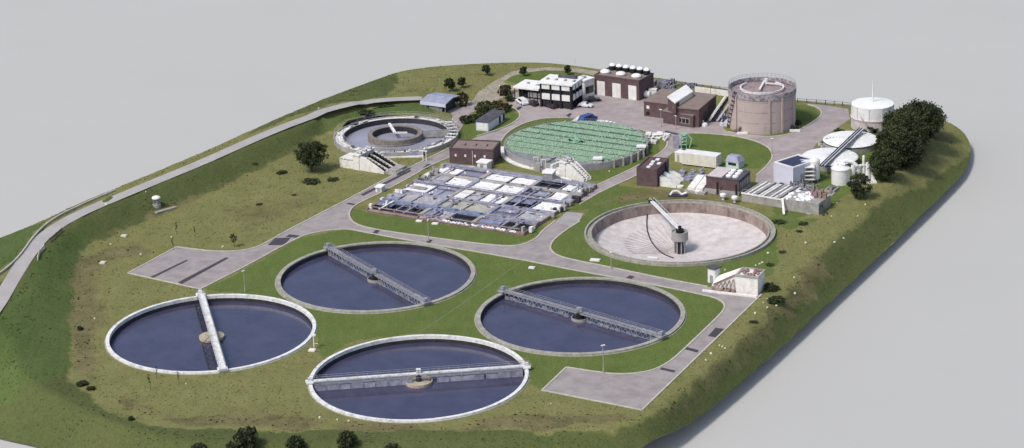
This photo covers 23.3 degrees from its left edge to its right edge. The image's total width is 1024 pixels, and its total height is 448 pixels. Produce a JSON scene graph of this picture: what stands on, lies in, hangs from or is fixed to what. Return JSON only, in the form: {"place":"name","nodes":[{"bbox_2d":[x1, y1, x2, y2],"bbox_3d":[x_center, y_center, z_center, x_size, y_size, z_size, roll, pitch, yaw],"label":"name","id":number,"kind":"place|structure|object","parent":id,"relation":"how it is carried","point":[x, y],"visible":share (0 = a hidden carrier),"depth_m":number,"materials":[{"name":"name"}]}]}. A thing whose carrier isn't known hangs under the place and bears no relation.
{"place":"outdoors","nodes":[
{"label":"outdoors","id":0,"kind":"place"},
{"bbox_2d":[0,96,422,311],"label":"road","id":1,"kind":"structure","parent":0,"point":[17,271],"depth_m":652.65,"materials":[{"name":"asphalt"}]},
{"bbox_2d":[130,149,449,287],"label":"road","id":2,"kind":"structure","parent":0,"point":[336,217],"depth_m":616.38,"materials":[{"name":"asphalt"}]},
{"bbox_2d":[178,257,227,283],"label":"road patch","id":3,"kind":"object","parent":2,"relation":"on","point":[197,273],"visible":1,"depth_m":605.03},
{"bbox_2d":[268,237,290,244],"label":"road patch","id":4,"kind":"object","parent":2,"relation":"on","point":[278,241],"visible":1,"depth_m":624.01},
{"bbox_2d":[374,183,385,191],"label":"kiosk","id":5,"kind":"object","parent":2,"relation":"on","point":[378,187],"visible":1,"depth_m":657.61,"materials":[{"name":"concrete"}]},
{"bbox_2d":[360,170,410,195],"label":"road patch","id":6,"kind":"object","parent":2,"relation":"on","point":[386,182],"visible":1,"depth_m":665.84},
{"bbox_2d":[419,261,523,332],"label":"path","id":7,"kind":"structure","parent":0,"point":[471,297],"depth_m":582.68,"materials":[{"name":"grey concrete"}]},
{"bbox_2d":[0,76,966,447],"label":"bank grass","id":8,"kind":"structure","parent":0,"point":[314,432],"depth_m":575.84,"materials":[{"name":"plant"}]},
{"bbox_2d":[0,90,969,447],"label":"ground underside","id":9,"kind":"object","parent":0,"point":[384,116],"visible":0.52,"depth_m":640.78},
{"bbox_2d":[0,62,970,447],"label":"ground","id":10,"kind":"structure","parent":0,"point":[26,416],"depth_m":592.32,"materials":[{"name":"green plant"}]},
{"bbox_2d":[0,189,115,274],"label":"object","id":11,"kind":"structure","parent":10,"relation":"on","point":[43,227],"depth_m":631.40,"materials":[{"name":"concrete"}]},
{"bbox_2d":[152,195,160,208],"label":"well shelter","id":12,"kind":"object","parent":10,"relation":"on","point":[157,204],"visible":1,"depth_m":649.47,"materials":[{"name":"concrete"}]},
{"bbox_2d":[127,273,200,289],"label":"kerb","id":13,"kind":"structure","parent":10,"relation":"on","point":[165,281],"depth_m":599.70,"materials":[{"name":"concrete"}]},
{"bbox_2d":[104,294,317,374],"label":"settling tank","id":14,"kind":"object","parent":10,"relation":"on","point":[256,330],"visible":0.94,"depth_m":569.89,"materials":[{"name":"liquid"}]},
{"bbox_2d":[195,288,227,370],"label":"scraper bridge","id":15,"kind":"structure","parent":14,"relation":"on","point":[213,337],"depth_m":566.12,"materials":[{"name":"white paint"}]},
{"bbox_2d":[233,425,258,447],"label":"bush","id":16,"kind":"object","parent":10,"relation":"on","point":[249,434],"visible":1,"depth_m":506.13,"materials":[{"name":"green plant"}]},
{"bbox_2d":[284,435,304,447],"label":"bush","id":17,"kind":"object","parent":10,"relation":"on","point":[294,441],"visible":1,"depth_m":504.95,"materials":[{"name":"green plant"}]},
{"bbox_2d":[301,177,319,184],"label":"scrub","id":18,"kind":"object","parent":10,"relation":"on","point":[311,181],"visible":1,"depth_m":666.90,"materials":[{"name":"green plant"}]},
{"bbox_2d":[293,139,328,171],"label":"broadleaf tree","id":19,"kind":"object","parent":10,"relation":"on","point":[313,157],"visible":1,"depth_m":672.90,"materials":[{"name":"green plant"}]},
{"bbox_2d":[177,148,448,251],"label":"kerb","id":20,"kind":"structure","parent":10,"relation":"on","point":[315,215],"depth_m":639.40,"materials":[{"name":"concrete"}]},
{"bbox_2d":[336,430,357,447],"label":"bush","id":21,"kind":"object","parent":10,"relation":"on","point":[347,438],"visible":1,"depth_m":504.47,"materials":[{"name":"green plant"}]},
{"bbox_2d":[356,109,373,114],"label":"scrub","id":22,"kind":"object","parent":10,"relation":"on","point":[365,112],"visible":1,"depth_m":716.95,"materials":[{"name":"green plant"}]},
{"bbox_2d":[339,145,409,175],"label":"screw pump station","id":23,"kind":"object","parent":10,"relation":"on","point":[368,158],"visible":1,"depth_m":675.54,"materials":[{"name":"concrete"}]},
{"bbox_2d":[275,241,476,313],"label":"settling tank","id":24,"kind":"object","parent":10,"relation":"on","point":[322,280],"visible":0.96,"depth_m":599.56,"materials":[{"name":"liquid"}]},
{"bbox_2d":[323,242,431,304],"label":"scraper bridge","id":25,"kind":"structure","parent":24,"relation":"on","point":[376,276],"depth_m":596.88,"materials":[{"name":"metal"}]},
{"bbox_2d":[333,111,458,156],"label":"ring tank","id":26,"kind":"object","parent":10,"relation":"on","point":[431,134],"visible":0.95,"depth_m":702.77,"materials":[{"name":"concrete"}]},
{"bbox_2d":[378,148,423,157],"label":"outlet channel","id":27,"kind":"object","parent":10,"relation":"on","point":[411,154],"visible":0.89,"depth_m":685.25,"materials":[{"name":"concrete"}]},
{"bbox_2d":[307,334,529,423],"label":"settling tank","id":28,"kind":"object","parent":10,"relation":"on","point":[435,401],"visible":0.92,"depth_m":538.30,"materials":[{"name":"liquid"}]},
{"bbox_2d":[305,360,530,390],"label":"scraper bridge","id":29,"kind":"structure","parent":28,"relation":"on","point":[418,378],"depth_m":538.04,"materials":[{"name":"white paint"}]},
{"bbox_2d":[420,92,459,113],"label":"open shelter","id":30,"kind":"object","parent":10,"relation":"on","point":[442,102],"visible":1,"depth_m":724.73,"materials":[{"name":"metal"}]},
{"bbox_2d":[72,175,818,429],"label":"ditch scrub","id":31,"kind":"object","parent":10,"relation":"on","point":[362,424],"visible":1,"depth_m":540.44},
{"bbox_2d":[443,77,455,88],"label":"round tree","id":32,"kind":"object","parent":10,"relation":"on","point":[450,83],"visible":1,"depth_m":741.37,"materials":[{"name":"green plant"}]},
{"bbox_2d":[348,156,555,245],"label":"kerb","id":33,"kind":"structure","parent":10,"relation":"on","point":[352,207],"depth_m":629.58,"materials":[{"name":"concrete"}]},
{"bbox_2d":[455,91,468,106],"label":"bush","id":34,"kind":"object","parent":10,"relation":"on","point":[462,97],"visible":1,"depth_m":728.20,"materials":[{"name":"green plant"}]},
{"bbox_2d":[201,228,724,373],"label":"kerb","id":35,"kind":"structure","parent":10,"relation":"on","point":[704,329],"depth_m":597.25,"materials":[{"name":"concrete"}]},
{"bbox_2d":[459,115,470,123],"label":"bush","id":36,"kind":"object","parent":10,"relation":"on","point":[463,118],"visible":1,"depth_m":712.49,"materials":[{"name":"green plant"}]},
{"bbox_2d":[448,101,485,132],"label":"paved yard","id":37,"kind":"structure","parent":10,"relation":"on","point":[459,110],"depth_m":724.05,"materials":[{"name":"concrete"}]},
{"bbox_2d":[449,139,500,165],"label":"brick pump house","id":38,"kind":"structure","parent":10,"relation":"on","point":[468,151],"depth_m":677.15,"materials":[{"name":"brick"}]},
{"bbox_2d":[365,161,596,235],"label":"aeration basin","id":39,"kind":"object","parent":10,"relation":"on","point":[483,198],"visible":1,"depth_m":647.09,"materials":[{"name":"concrete"}]},
{"bbox_2d":[474,101,492,109],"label":"bush","id":40,"kind":"object","parent":10,"relation":"on","point":[481,105],"visible":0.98,"depth_m":721.73,"materials":[{"name":"green plant"}]},
{"bbox_2d":[476,158,492,168],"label":"kiosk","id":41,"kind":"object","parent":10,"relation":"on","point":[485,163],"visible":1,"depth_m":672.04,"materials":[{"name":"metal"}]},
{"bbox_2d":[475,109,505,130],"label":"white shed","id":42,"kind":"structure","parent":10,"relation":"on","point":[490,120],"depth_m":707.96,"materials":[{"name":"paint"}]},
{"bbox_2d":[477,104,520,135],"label":"kerb","id":43,"kind":"structure","parent":10,"relation":"on","point":[506,125],"depth_m":710.19,"materials":[{"name":"concrete"}]},
{"bbox_2d":[486,100,512,110],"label":"bush","id":44,"kind":"object","parent":10,"relation":"on","point":[500,104],"visible":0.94,"depth_m":721.42,"materials":[{"name":"green plant"}]},
{"bbox_2d":[497,84,510,95],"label":"bush","id":45,"kind":"object","parent":10,"relation":"on","point":[504,89],"visible":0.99,"depth_m":737.42,"materials":[{"name":"green plant"}]},
{"bbox_2d":[513,79,539,100],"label":"office wing","id":46,"kind":"structure","parent":10,"relation":"on","point":[527,88],"depth_m":733.57,"materials":[{"name":"concrete"}]},
{"bbox_2d":[500,117,567,141],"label":"kerb","id":47,"kind":"structure","parent":10,"relation":"on","point":[527,122],"depth_m":711.43,"materials":[{"name":"concrete"}]},
{"bbox_2d":[529,155,568,171],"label":"valve pipework","id":48,"kind":"object","parent":10,"relation":"on","point":[536,166],"visible":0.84,"depth_m":670.71,"materials":[{"name":"metal"}]},
{"bbox_2d":[542,168,556,182],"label":"kiosk","id":49,"kind":"object","parent":10,"relation":"on","point":[550,173],"visible":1,"depth_m":659.41,"materials":[{"name":"concrete"}]},
{"bbox_2d":[537,74,583,109],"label":"office building","id":50,"kind":"structure","parent":10,"relation":"on","point":[561,91],"depth_m":723.21,"materials":[{"name":"white glass"}]},
{"bbox_2d":[550,156,591,181],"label":"screw pump station","id":51,"kind":"object","parent":10,"relation":"on","point":[568,167],"visible":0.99,"depth_m":662.01,"materials":[{"name":"concrete"}]},
{"bbox_2d":[501,119,647,170],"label":"filter bed","id":52,"kind":"object","parent":10,"relation":"on","point":[582,143],"visible":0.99,"depth_m":684.68,"materials":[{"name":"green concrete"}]},
{"bbox_2d":[474,277,686,356],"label":"settling tank","id":53,"kind":"object","parent":10,"relation":"on","point":[499,319],"visible":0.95,"depth_m":570.72,"materials":[{"name":"liquid"}]},
{"bbox_2d":[497,285,667,339],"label":"scraper bridge","id":54,"kind":"structure","parent":53,"relation":"on","point":[580,314],"depth_m":568.40,"materials":[{"name":"metal"}]},
{"bbox_2d":[578,75,594,97],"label":"link block","id":55,"kind":"structure","parent":10,"relation":"on","point":[587,86],"depth_m":733.09,"materials":[{"name":"white paint"}]},
{"bbox_2d":[542,390,641,410],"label":"kerb","id":56,"kind":"structure","parent":10,"relation":"on","point":[592,400],"depth_m":523.50,"materials":[{"name":"concrete"}]},
{"bbox_2d":[579,174,636,203],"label":"kerb","id":57,"kind":"structure","parent":10,"relation":"on","point":[607,188],"depth_m":653.27,"materials":[{"name":"concrete"}]},
{"bbox_2d":[594,63,653,100],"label":"workshop","id":58,"kind":"structure","parent":10,"relation":"on","point":[621,81],"depth_m":731.66,"materials":[{"name":"red brick"}]},
{"bbox_2d":[550,221,707,286],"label":"kerb","id":59,"kind":"structure","parent":10,"relation":"on","point":[552,241],"depth_m":600.18,"materials":[{"name":"concrete"}]},
{"bbox_2d":[597,127,667,184],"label":"kerb","id":60,"kind":"structure","parent":10,"relation":"on","point":[638,164],"depth_m":670.85,"materials":[{"name":"concrete"}]},
{"bbox_2d":[645,131,670,143],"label":"stacked slabs","id":61,"kind":"structure","parent":10,"relation":"on","point":[657,134],"depth_m":693.88,"materials":[{"name":"concrete"}]},
{"bbox_2d":[636,156,683,187],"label":"switch house","id":62,"kind":"structure","parent":10,"relation":"on","point":[654,171],"depth_m":654.66,"materials":[{"name":"red brick"}]},
{"bbox_2d":[473,87,849,202],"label":"paved yard","id":63,"kind":"structure","parent":10,"relation":"on","point":[631,113],"depth_m":702.82,"materials":[{"name":"concrete"}]},
{"bbox_2d":[516,97,528,104],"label":"parked van","id":64,"kind":"object","parent":63,"relation":"on","point":[522,100],"visible":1,"depth_m":727.65,"materials":[{"name":"white paint"}]},
{"bbox_2d":[708,95,728,121],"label":"conveyor","id":65,"kind":"object","parent":63,"relation":"on","point":[716,117],"visible":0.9,"depth_m":704.77,"materials":[{"name":"metal"}]},
{"bbox_2d":[654,78,696,89],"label":"pipe bundle","id":66,"kind":"object","parent":10,"relation":"on","point":[667,84],"visible":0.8,"depth_m":739.71,"materials":[{"name":"metal"}]},
{"bbox_2d":[668,190,687,196],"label":"valve assembly","id":67,"kind":"object","parent":10,"relation":"on","point":[680,194],"visible":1,"depth_m":645.83,"materials":[{"name":"white paint"}]},
{"bbox_2d":[674,150,684,162],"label":"cream cabin","id":68,"kind":"object","parent":10,"relation":"on","point":[678,155],"visible":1,"depth_m":672.46,"materials":[{"name":"metal"}]},
{"bbox_2d":[584,199,775,266],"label":"emptied settling tank","id":69,"kind":"object","parent":10,"relation":"on","point":[715,232],"visible":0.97,"depth_m":627.09,"materials":[{"name":"concrete"}]},
{"bbox_2d":[648,197,683,232],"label":"half bridge","id":70,"kind":"structure","parent":69,"relation":"on","point":[679,229],"depth_m":628.31,"materials":[{"name":"white paint"}]},
{"bbox_2d":[643,85,716,127],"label":"filter press house","id":71,"kind":"structure","parent":10,"relation":"on","point":[686,105],"depth_m":706.06,"materials":[{"name":"red brick"}]},
{"bbox_2d":[673,132,691,148],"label":"dosing frame","id":72,"kind":"object","parent":10,"relation":"on","point":[675,141],"visible":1,"depth_m":683.30,"materials":[{"name":"green paint"}]},
{"bbox_2d":[679,167,706,181],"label":"pipe rack","id":73,"kind":"object","parent":10,"relation":"on","point":[692,174],"visible":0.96,"depth_m":661.04,"materials":[{"name":"metal"}]},
{"bbox_2d":[684,174,706,194],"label":"settling box","id":74,"kind":"object","parent":10,"relation":"on","point":[698,182],"visible":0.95,"depth_m":649.15,"materials":[{"name":"concrete"}]},
{"bbox_2d":[641,294,761,409],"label":"kerb","id":75,"kind":"structure","parent":10,"relation":"on","point":[696,357],"depth_m":545.11,"materials":[{"name":"concrete"}]},
{"bbox_2d":[682,149,721,168],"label":"shipping container","id":76,"kind":"object","parent":10,"relation":"on","point":[699,158],"visible":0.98,"depth_m":667.56,"materials":[{"name":"metal"}]},
{"bbox_2d":[695,86,727,96],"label":"panel fence","id":77,"kind":"object","parent":10,"relation":"on","point":[719,92],"visible":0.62,"depth_m":730.74,"materials":[{"name":"concrete"}]},
{"bbox_2d":[706,264,721,283],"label":"kiosk","id":78,"kind":"object","parent":10,"relation":"on","point":[713,271],"visible":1,"depth_m":585.25,"materials":[{"name":"white paint"}]},
{"bbox_2d":[681,132,772,174],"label":"kerb","id":79,"kind":"structure","parent":10,"relation":"on","point":[744,138],"depth_m":687.33,"materials":[{"name":"concrete"}]},
{"bbox_2d":[703,167,751,196],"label":"skylight building","id":80,"kind":"structure","parent":10,"relation":"on","point":[728,181],"depth_m":646.87,"materials":[{"name":"red brick"}]},
{"bbox_2d":[702,267,765,297],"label":"inlet works","id":81,"kind":"structure","parent":10,"relation":"on","point":[746,281],"depth_m":578.98,"materials":[{"name":"concrete"}]},
{"bbox_2d":[725,153,744,168],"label":"control cabin","id":82,"kind":"object","parent":10,"relation":"on","point":[735,161],"visible":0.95,"depth_m":665.69,"materials":[{"name":"metal"}]},
{"bbox_2d":[727,73,795,134],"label":"digester tank","id":83,"kind":"object","parent":10,"relation":"on","point":[758,105],"visible":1,"depth_m":693.43,"materials":[{"name":"beige paint"}]},
{"bbox_2d":[763,282,779,290],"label":"bush","id":84,"kind":"object","parent":10,"relation":"on","point":[768,286],"visible":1,"depth_m":580.04,"materials":[{"name":"green plant"}]},
{"bbox_2d":[741,181,802,207],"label":"sludge drying troughs","id":85,"kind":"object","parent":10,"relation":"on","point":[767,193],"visible":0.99,"depth_m":639.36,"materials":[{"name":"concrete"}]},
{"bbox_2d":[727,104,821,136],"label":"kerb","id":86,"kind":"structure","parent":10,"relation":"on","point":[820,110],"depth_m":696.60,"materials":[{"name":"concrete"}]},
{"bbox_2d":[766,295,786,303],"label":"bush","id":87,"kind":"object","parent":10,"relation":"on","point":[776,299],"visible":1,"depth_m":572.94,"materials":[{"name":"green plant"}]},
{"bbox_2d":[774,154,813,183],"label":"cube building","id":88,"kind":"structure","parent":10,"relation":"on","point":[793,169],"depth_m":651.13,"materials":[{"name":"white paint"}]},
{"bbox_2d":[779,179,819,190],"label":"pipe yard","id":89,"kind":"structure","parent":10,"relation":"on","point":[804,186],"depth_m":647.10,"materials":[{"name":"metal"}]},
{"bbox_2d":[781,187,832,215],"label":"sludge tank","id":90,"kind":"object","parent":10,"relation":"on","point":[817,201],"visible":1,"depth_m":631.27,"materials":[{"name":"concrete"}]},
{"bbox_2d":[801,157,819,181],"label":"silo","id":91,"kind":"object","parent":10,"relation":"on","point":[813,161],"visible":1,"depth_m":651.53,"materials":[{"name":"white paint"}]},
{"bbox_2d":[805,165,815,181],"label":"stair tower","id":92,"kind":"structure","parent":10,"relation":"on","point":[809,174],"depth_m":651.14,"materials":[{"name":"metal"}]},
{"bbox_2d":[802,148,858,171],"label":"covered tank","id":93,"kind":"object","parent":10,"relation":"on","point":[822,154],"visible":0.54,"depth_m":665.94,"materials":[{"name":"concrete"}]},
{"bbox_2d":[820,127,865,175],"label":"pipe bridge","id":94,"kind":"structure","parent":10,"relation":"on","point":[841,147],"depth_m":669.03,"materials":[{"name":"white paint"}]},
{"bbox_2d":[831,159,857,185],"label":"scrubber tank","id":95,"kind":"object","parent":10,"relation":"on","point":[840,173],"visible":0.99,"depth_m":649.12,"materials":[{"name":"metal"}]},
{"bbox_2d":[818,131,876,153],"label":"covered tank","id":96,"kind":"object","parent":10,"relation":"on","point":[862,142],"visible":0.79,"depth_m":678.00,"materials":[{"name":"metal"}]},
{"bbox_2d":[846,171,872,198],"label":"tree","id":97,"kind":"object","parent":10,"relation":"on","point":[858,181],"visible":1,"depth_m":636.78,"materials":[{"name":"green plant"}]},
{"bbox_2d":[849,155,876,183],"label":"scrubber pipes","id":98,"kind":"object","parent":10,"relation":"on","point":[864,166],"visible":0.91,"depth_m":650.77,"materials":[{"name":"metal"}]},
{"bbox_2d":[850,81,893,131],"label":"gas holder","id":99,"kind":"object","parent":10,"relation":"on","point":[868,112],"visible":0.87,"depth_m":691.75,"materials":[{"name":"white paint"}]},
{"bbox_2d":[864,147,901,181],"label":"hedge tree","id":100,"kind":"object","parent":10,"relation":"on","point":[882,169],"visible":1,"depth_m":648.98,"materials":[{"name":"green plant"}]},
{"bbox_2d":[871,124,916,167],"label":"hedge tree","id":101,"kind":"object","parent":10,"relation":"on","point":[899,139],"visible":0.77,"depth_m":657.07,"materials":[{"name":"green plant"}]},
{"bbox_2d":[881,106,906,129],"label":"hedge tree","id":102,"kind":"object","parent":10,"relation":"on","point":[889,116],"visible":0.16,"depth_m":677.08,"materials":[{"name":"green plant"}]},
{"bbox_2d":[888,109,928,145],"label":"hedge tree","id":103,"kind":"object","parent":10,"relation":"on","point":[909,120],"visible":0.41,"depth_m":665.91,"materials":[{"name":"green plant"}]},
{"bbox_2d":[898,139,929,168],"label":"hedge tree","id":104,"kind":"object","parent":10,"relation":"on","point":[918,155],"visible":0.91,"depth_m":659.65,"materials":[{"name":"green plant"}]},
{"bbox_2d":[902,98,944,144],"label":"hedge tree","id":105,"kind":"object","parent":10,"relation":"on","point":[929,115],"visible":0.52,"depth_m":676.10,"materials":[{"name":"green plant"}]},
{"bbox_2d":[921,101,948,132],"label":"hedge tree","id":106,"kind":"object","parent":10,"relation":"on","point":[942,120],"visible":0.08,"depth_m":690.03,"materials":[{"name":"green plant"}]},
{"bbox_2d":[0,0,1023,447],"bbox_3d":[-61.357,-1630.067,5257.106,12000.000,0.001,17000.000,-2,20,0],"label":"ground plain","id":107,"kind":"structure","parent":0,"point":[912,336],"depth_m":770.20,"materials":[{"name":"white"}]},
{"bbox_2d":[472,67,597,102],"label":"path","id":108,"kind":"structure","parent":0,"point":[485,94],"depth_m":749.23,"materials":[{"name":"concrete"}]},
{"bbox_2d":[349,221,759,408],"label":"road","id":109,"kind":"structure","parent":0,"point":[640,390],"depth_m":560.83,"materials":[{"name":"asphalt"}]},
{"bbox_2d":[556,212,582,225],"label":"concrete pad","id":110,"kind":"object","parent":109,"relation":"on","point":[568,218],"visible":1,"depth_m":632.56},
{"bbox_2d":[708,328,723,336],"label":"road patch","id":111,"kind":"object","parent":109,"relation":"on","point":[715,332],"visible":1,"depth_m":556.81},
{"bbox_2d":[577,113,597,120],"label":"parked car","id":112,"kind":"object","parent":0,"point":[589,117],"visible":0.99,"depth_m":708.78,"materials":[{"name":"blue paint"}]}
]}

